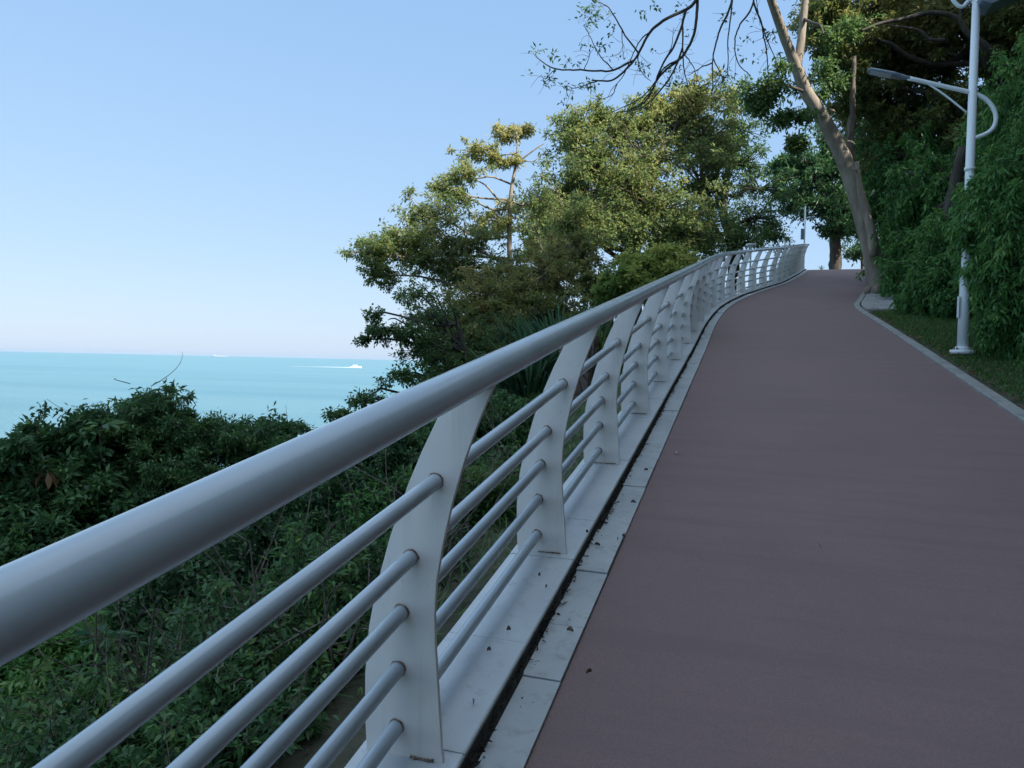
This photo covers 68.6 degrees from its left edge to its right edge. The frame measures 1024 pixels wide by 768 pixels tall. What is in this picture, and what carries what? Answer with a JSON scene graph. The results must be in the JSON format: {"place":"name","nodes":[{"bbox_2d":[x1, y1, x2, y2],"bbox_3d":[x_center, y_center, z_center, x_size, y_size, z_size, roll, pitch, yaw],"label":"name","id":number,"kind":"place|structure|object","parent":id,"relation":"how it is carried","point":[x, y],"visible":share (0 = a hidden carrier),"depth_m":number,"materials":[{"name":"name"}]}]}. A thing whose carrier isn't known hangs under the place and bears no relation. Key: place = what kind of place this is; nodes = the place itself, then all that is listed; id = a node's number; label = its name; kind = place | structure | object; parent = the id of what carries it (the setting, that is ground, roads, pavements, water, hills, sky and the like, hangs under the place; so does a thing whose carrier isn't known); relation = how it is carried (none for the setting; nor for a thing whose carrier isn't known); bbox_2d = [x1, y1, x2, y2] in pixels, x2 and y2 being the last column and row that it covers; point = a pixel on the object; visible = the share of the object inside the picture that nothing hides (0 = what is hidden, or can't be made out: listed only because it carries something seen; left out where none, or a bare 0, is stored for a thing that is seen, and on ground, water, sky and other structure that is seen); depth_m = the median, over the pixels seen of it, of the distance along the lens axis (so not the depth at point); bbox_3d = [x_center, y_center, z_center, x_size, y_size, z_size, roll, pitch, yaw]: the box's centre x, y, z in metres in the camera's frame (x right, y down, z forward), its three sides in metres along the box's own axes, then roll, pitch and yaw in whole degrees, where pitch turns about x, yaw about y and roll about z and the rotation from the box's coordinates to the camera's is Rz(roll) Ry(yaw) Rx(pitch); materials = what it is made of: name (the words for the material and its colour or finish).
{"place":"outdoors","nodes":[
{"label":"outdoors","id":0,"kind":"place"},
{"bbox_2d":[0,351,423,465],"bbox_3d":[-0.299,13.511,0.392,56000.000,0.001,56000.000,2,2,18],"label":"sea","id":1,"kind":"structure","parent":0,"point":[231,386],"depth_m":380.89,"materials":[{"name":"liquid"}]},
{"bbox_2d":[0,0,983,360],"label":"sky","id":2,"kind":"structure","parent":0,"point":[189,177],"materials":[{"name":"blue"}]},
{"bbox_2d":[87,280,1023,767],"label":"ground","id":3,"kind":"structure","parent":0,"point":[341,712],"depth_m":3.59,"materials":[{"name":"green plant"}]},
{"bbox_2d":[0,607,143,767],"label":"shrub","id":4,"kind":"object","parent":3,"relation":"on","point":[69,649],"visible":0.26,"depth_m":3.50,"materials":[{"name":"green plant"}]},
{"bbox_2d":[0,398,149,615],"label":"shrub","id":5,"kind":"object","parent":3,"relation":"on","point":[32,519],"visible":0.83,"depth_m":4.81,"materials":[{"name":"green plant"}]},
{"bbox_2d":[26,399,57,442],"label":"shoot","id":6,"kind":"object","parent":5,"relation":"on","point":[45,409],"visible":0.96,"depth_m":5.00,"materials":[{"name":"green plant"}]},
{"bbox_2d":[34,465,61,499],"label":"plant","id":7,"kind":"object","parent":5,"relation":"hanging from","point":[48,479],"visible":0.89,"depth_m":4.78,"materials":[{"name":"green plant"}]},
{"bbox_2d":[45,403,80,455],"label":"shoot","id":8,"kind":"object","parent":5,"relation":"on","point":[67,420],"visible":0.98,"depth_m":5.00,"materials":[{"name":"green plant"}]},
{"bbox_2d":[84,418,126,461],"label":"plant","id":9,"kind":"object","parent":5,"relation":"on","point":[113,423],"visible":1,"depth_m":5.00,"materials":[{"name":"green plant"}]},
{"bbox_2d":[0,639,198,767],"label":"shrub","id":10,"kind":"object","parent":3,"relation":"on","point":[54,733],"visible":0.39,"depth_m":2.79,"materials":[{"name":"green plant"}]},
{"bbox_2d":[1,691,206,767],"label":"shrub","id":11,"kind":"object","parent":3,"relation":"on","point":[135,761],"visible":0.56,"depth_m":2.47,"materials":[{"name":"green plant"}]},
{"bbox_2d":[72,625,136,673],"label":"plant","id":12,"kind":"object","parent":3,"relation":"on","point":[109,632],"visible":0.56,"depth_m":3.40,"materials":[{"name":"green plant"}]},
{"bbox_2d":[0,573,238,765],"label":"shrub","id":13,"kind":"object","parent":3,"relation":"on","point":[140,640],"visible":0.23,"depth_m":3.69,"materials":[{"name":"green plant"}]},
{"bbox_2d":[70,352,245,605],"bbox_3d":[-2.544,0.702,5.454,1.306,1.885,1.189,2,2,34],"label":"shrub","id":14,"kind":"object","parent":3,"relation":"on","point":[163,432],"visible":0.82,"depth_m":5.38,"materials":[{"name":"green plant"}]},
{"bbox_2d":[97,529,278,668],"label":"shrub","id":15,"kind":"object","parent":3,"relation":"on","point":[194,567],"visible":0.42,"depth_m":4.21,"materials":[{"name":"green plant"}]},
{"bbox_2d":[33,595,369,767],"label":"shrub","id":16,"kind":"object","parent":3,"relation":"on","point":[212,698],"visible":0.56,"depth_m":2.80,"materials":[{"name":"green plant"}]},
{"bbox_2d":[147,401,318,588],"bbox_3d":[-1.927,0.838,5.699,1.352,1.393,1.290,1,2,-5],"label":"shrub","id":17,"kind":"object","parent":3,"relation":"on","point":[261,434],"visible":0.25,"depth_m":5.68,"materials":[{"name":"green plant"}]},
{"bbox_2d":[18,505,455,744],"bbox_3d":[-1.174,1.106,3.222,1.522,1.366,1.926,2,2,18],"label":"shrub","id":18,"kind":"object","parent":3,"relation":"on","point":[193,617],"visible":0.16,"depth_m":3.16,"materials":[{"name":"green plant"}]},
{"bbox_2d":[44,443,507,741],"bbox_3d":[-1.083,1.039,3.711,1.669,1.486,2.336,2,2,18],"label":"shrub","id":19,"kind":"object","parent":3,"relation":"on","point":[348,569],"visible":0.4,"depth_m":3.38,"materials":[{"name":"green plant"}]},
{"bbox_2d":[228,434,419,584],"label":"shrub","id":20,"kind":"object","parent":3,"relation":"on","point":[395,456],"visible":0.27,"depth_m":4.92,"materials":[{"name":"green plant"}]},
{"bbox_2d":[117,374,586,656],"bbox_3d":[-0.636,0.737,5.058,1.646,1.647,3.529,2,2,18],"label":"shrub","id":21,"kind":"object","parent":3,"relation":"on","point":[477,477],"visible":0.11,"depth_m":5.02,"materials":[{"name":"green plant"}]},
{"bbox_2d":[87,342,629,710],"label":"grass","id":22,"kind":"structure","parent":3,"relation":"on","point":[514,514],"depth_m":4.72,"materials":[{"name":"green plant"}]},
{"bbox_2d":[243,516,476,680],"bbox_3d":[-0.534,1.063,4.196,1.371,0.689,2.510,2,2,18],"label":"shrub","id":23,"kind":"object","parent":3,"relation":"on","point":[373,573],"visible":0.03,"depth_m":3.83,"materials":[{"name":"green plant"}]},
{"bbox_2d":[292,441,516,571],"bbox_3d":[-0.715,0.900,4.772,1.874,1.279,1.736,0,2,-40],"label":"shrub","id":24,"kind":"object","parent":3,"relation":"on","point":[351,515],"visible":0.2,"depth_m":4.72,"materials":[{"name":"green plant"}]},
{"bbox_2d":[319,273,534,422],"bbox_3d":[-1.256,-0.543,10.867,3.234,2.331,2.203,1,2,-23],"label":"sparse tree","id":25,"kind":"object","parent":3,"relation":"on","point":[421,348],"visible":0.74,"depth_m":10.54,"materials":[{"name":"green plant"}]},
{"bbox_2d":[354,378,572,495],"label":"shrub","id":26,"kind":"object","parent":3,"relation":"on","point":[521,431],"visible":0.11,"depth_m":6.66,"materials":[{"name":"green plant"}]},
{"bbox_2d":[335,118,598,306],"bbox_3d":[-0.649,-2.889,15.169,5.784,5.607,2.908,0,2,-36],"label":"slender tree","id":27,"kind":"object","parent":3,"relation":"on","point":[376,252],"visible":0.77,"depth_m":14.91,"materials":[{"name":"green plant"}]},
{"bbox_2d":[437,329,559,398],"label":"reed clump","id":28,"kind":"object","parent":3,"relation":"on","point":[534,377],"visible":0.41,"depth_m":10.62,"materials":[{"name":"green plant"}]},
{"bbox_2d":[395,215,619,390],"bbox_3d":[0.408,-1.404,13.158,2.909,3.674,5.197,3,2,44],"label":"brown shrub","id":29,"kind":"object","parent":3,"relation":"on","point":[541,287],"visible":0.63,"depth_m":13.04,"materials":[{"name":"green plant"}]},
{"bbox_2d":[461,299,637,370],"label":"reed clump","id":30,"kind":"object","parent":3,"relation":"on","point":[537,327],"visible":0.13,"depth_m":11.33,"materials":[{"name":"green plant"}]},
{"bbox_2d":[508,327,631,370],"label":"reed clump","id":31,"kind":"object","parent":3,"relation":"on","point":[602,341],"visible":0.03,"depth_m":10.95,"materials":[{"name":"green plant"}]},
{"bbox_2d":[559,319,613,399],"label":"bush","id":32,"kind":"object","parent":3,"relation":"on","point":[585,380],"depth_m":9.56,"materials":[{"name":"green plant"}]},
{"bbox_2d":[501,66,751,325],"bbox_3d":[4.239,-6.179,23.991,9.377,9.172,6.213,0,2,-29],"label":"broad tree","id":33,"kind":"object","parent":3,"relation":"on","point":[627,209],"visible":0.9,"depth_m":23.76,"materials":[{"name":"green plant"}]},
{"bbox_2d":[460,269,806,767],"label":"gutter","id":34,"kind":"object","parent":3,"relation":"on","point":[467,762],"visible":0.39,"depth_m":2.92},
{"bbox_2d":[469,270,803,767],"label":"gutter debris","id":35,"kind":"object","parent":34,"relation":"on","point":[479,748],"visible":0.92,"depth_m":3.40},
{"bbox_2d":[475,270,807,767],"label":"kerb tiles","id":36,"kind":"object","parent":3,"relation":"on","point":[514,737],"visible":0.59,"depth_m":3.08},
{"bbox_2d":[587,241,703,307],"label":"yellow shrub","id":37,"kind":"object","parent":3,"relation":"on","point":[635,270],"visible":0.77,"depth_m":11.60,"materials":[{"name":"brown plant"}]},
{"bbox_2d":[521,0,885,293],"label":"leaning tree","id":38,"kind":"object","parent":3,"relation":"on","point":[764,96],"visible":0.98,"depth_m":17.75,"materials":[{"name":"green plant"}]},
{"bbox_2d":[688,73,802,292],"bbox_3d":[8.669,-7.886,29.609,4.188,8.712,7.234,3,2,43],"label":"airy tree","id":39,"kind":"object","parent":3,"relation":"on","point":[767,229],"visible":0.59,"depth_m":29.68,"materials":[{"name":"green plant"}]},
{"bbox_2d":[745,243,755,271],"bbox_3d":[8.255,-3.994,26.024,0.365,1.745,0.374,2,2,18],"label":"garden lamp","id":40,"kind":"object","parent":3,"relation":"on","point":[750,245],"visible":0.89,"depth_m":25.98,"materials":[{"name":"grey metal"}]},
{"bbox_2d":[800,206,813,264],"bbox_3d":[14.027,-6.930,35.691,0.580,3.000,0.120,2,2,18],"label":"street lamp","id":41,"kind":"object","parent":3,"relation":"on","point":[803,232],"visible":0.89,"depth_m":35.69,"materials":[{"name":"white metal"}]},
{"bbox_2d":[760,117,874,268],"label":"dark tree","id":42,"kind":"object","parent":3,"relation":"on","point":[810,170],"visible":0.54,"depth_m":43.30,"materials":[{"name":"green plant"}]},
{"bbox_2d":[841,236,880,268],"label":"shrub","id":43,"kind":"object","parent":3,"relation":"on","point":[855,253],"visible":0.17,"depth_m":46.86,"materials":[{"name":"green plant"}]},
{"bbox_2d":[827,83,966,280],"bbox_3d":[12.185,-6.034,23.784,4.332,7.103,6.906,2,2,18],"label":"tree","id":44,"kind":"object","parent":3,"relation":"on","point":[875,178],"visible":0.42,"depth_m":22.48,"materials":[{"name":"green plant"}]},
{"bbox_2d":[786,0,1023,173],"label":"tree","id":45,"kind":"object","parent":3,"relation":"on","point":[929,40],"visible":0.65,"depth_m":21.94,"materials":[{"name":"green plant"}]},
{"bbox_2d":[870,123,978,298],"bbox_3d":[9.497,-3.599,16.633,2.831,4.593,4.863,2,2,18],"label":"bank tree","id":46,"kind":"object","parent":3,"relation":"on","point":[925,199],"visible":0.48,"depth_m":16.89,"materials":[{"name":"green plant"}]},
{"bbox_2d":[888,219,970,318],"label":"creeper hedge","id":47,"kind":"object","parent":3,"relation":"on","point":[932,292],"visible":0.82,"depth_m":13.20,"materials":[{"name":"green plant"}]},
{"bbox_2d":[854,292,1023,423],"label":"kerb","id":48,"kind":"structure","parent":3,"relation":"on","point":[1008,406],"depth_m":8.08,"materials":[{"name":"concrete"}]},
{"bbox_2d":[861,296,1023,406],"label":"grass","id":49,"kind":"structure","parent":3,"relation":"on","point":[908,319],"depth_m":9.74,"materials":[{"name":"green plant"}]},
{"bbox_2d":[867,0,1019,353],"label":"street lamp","id":50,"kind":"object","parent":3,"relation":"on","point":[982,7],"visible":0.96,"depth_m":9.06,"materials":[{"name":"white metal"}]},
{"bbox_2d":[957,296,959,317],"bbox_3d":[5.436,-0.937,9.149,0.010,0.260,0.080,2,2,18],"label":"access door","id":51,"kind":"structure","parent":50,"relation":"in","point":[958,298],"depth_m":9.12,"materials":[{"name":"white paint"}]},
{"bbox_2d":[941,102,1023,366],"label":"creeper hedge","id":52,"kind":"object","parent":3,"relation":"on","point":[988,231],"visible":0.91,"depth_m":8.59,"materials":[{"name":"green plant"}]},
{"bbox_2d":[960,25,1023,173],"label":"creeper hedge","id":53,"kind":"object","parent":3,"relation":"on","point":[1011,98],"visible":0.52,"depth_m":11.20,"materials":[{"name":"green plant"}]},
{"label":"ledge foundation","id":54,"kind":"structure","parent":3,"relation":"on","visible":0},
{"bbox_2d":[344,269,804,767],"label":"ledge","id":55,"kind":"object","parent":54,"relation":"on","point":[478,672],"visible":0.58,"depth_m":2.99,"materials":[{"name":"concrete"}]},
{"bbox_2d":[0,244,808,767],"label":"railing","id":56,"kind":"object","parent":55,"relation":"on","point":[52,590],"visible":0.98,"depth_m":2.00,"materials":[{"name":"white metal"}]},
{"bbox_2d":[526,269,1023,767],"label":"path","id":57,"kind":"structure","parent":0,"point":[740,617],"depth_m":3.39,"materials":[{"name":"asphalt"}]},
{"bbox_2d":[861,293,898,311],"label":"pavement","id":58,"kind":"structure","parent":0,"point":[880,302],"depth_m":15.97,"materials":[{"name":"grey concrete"}]}
]}

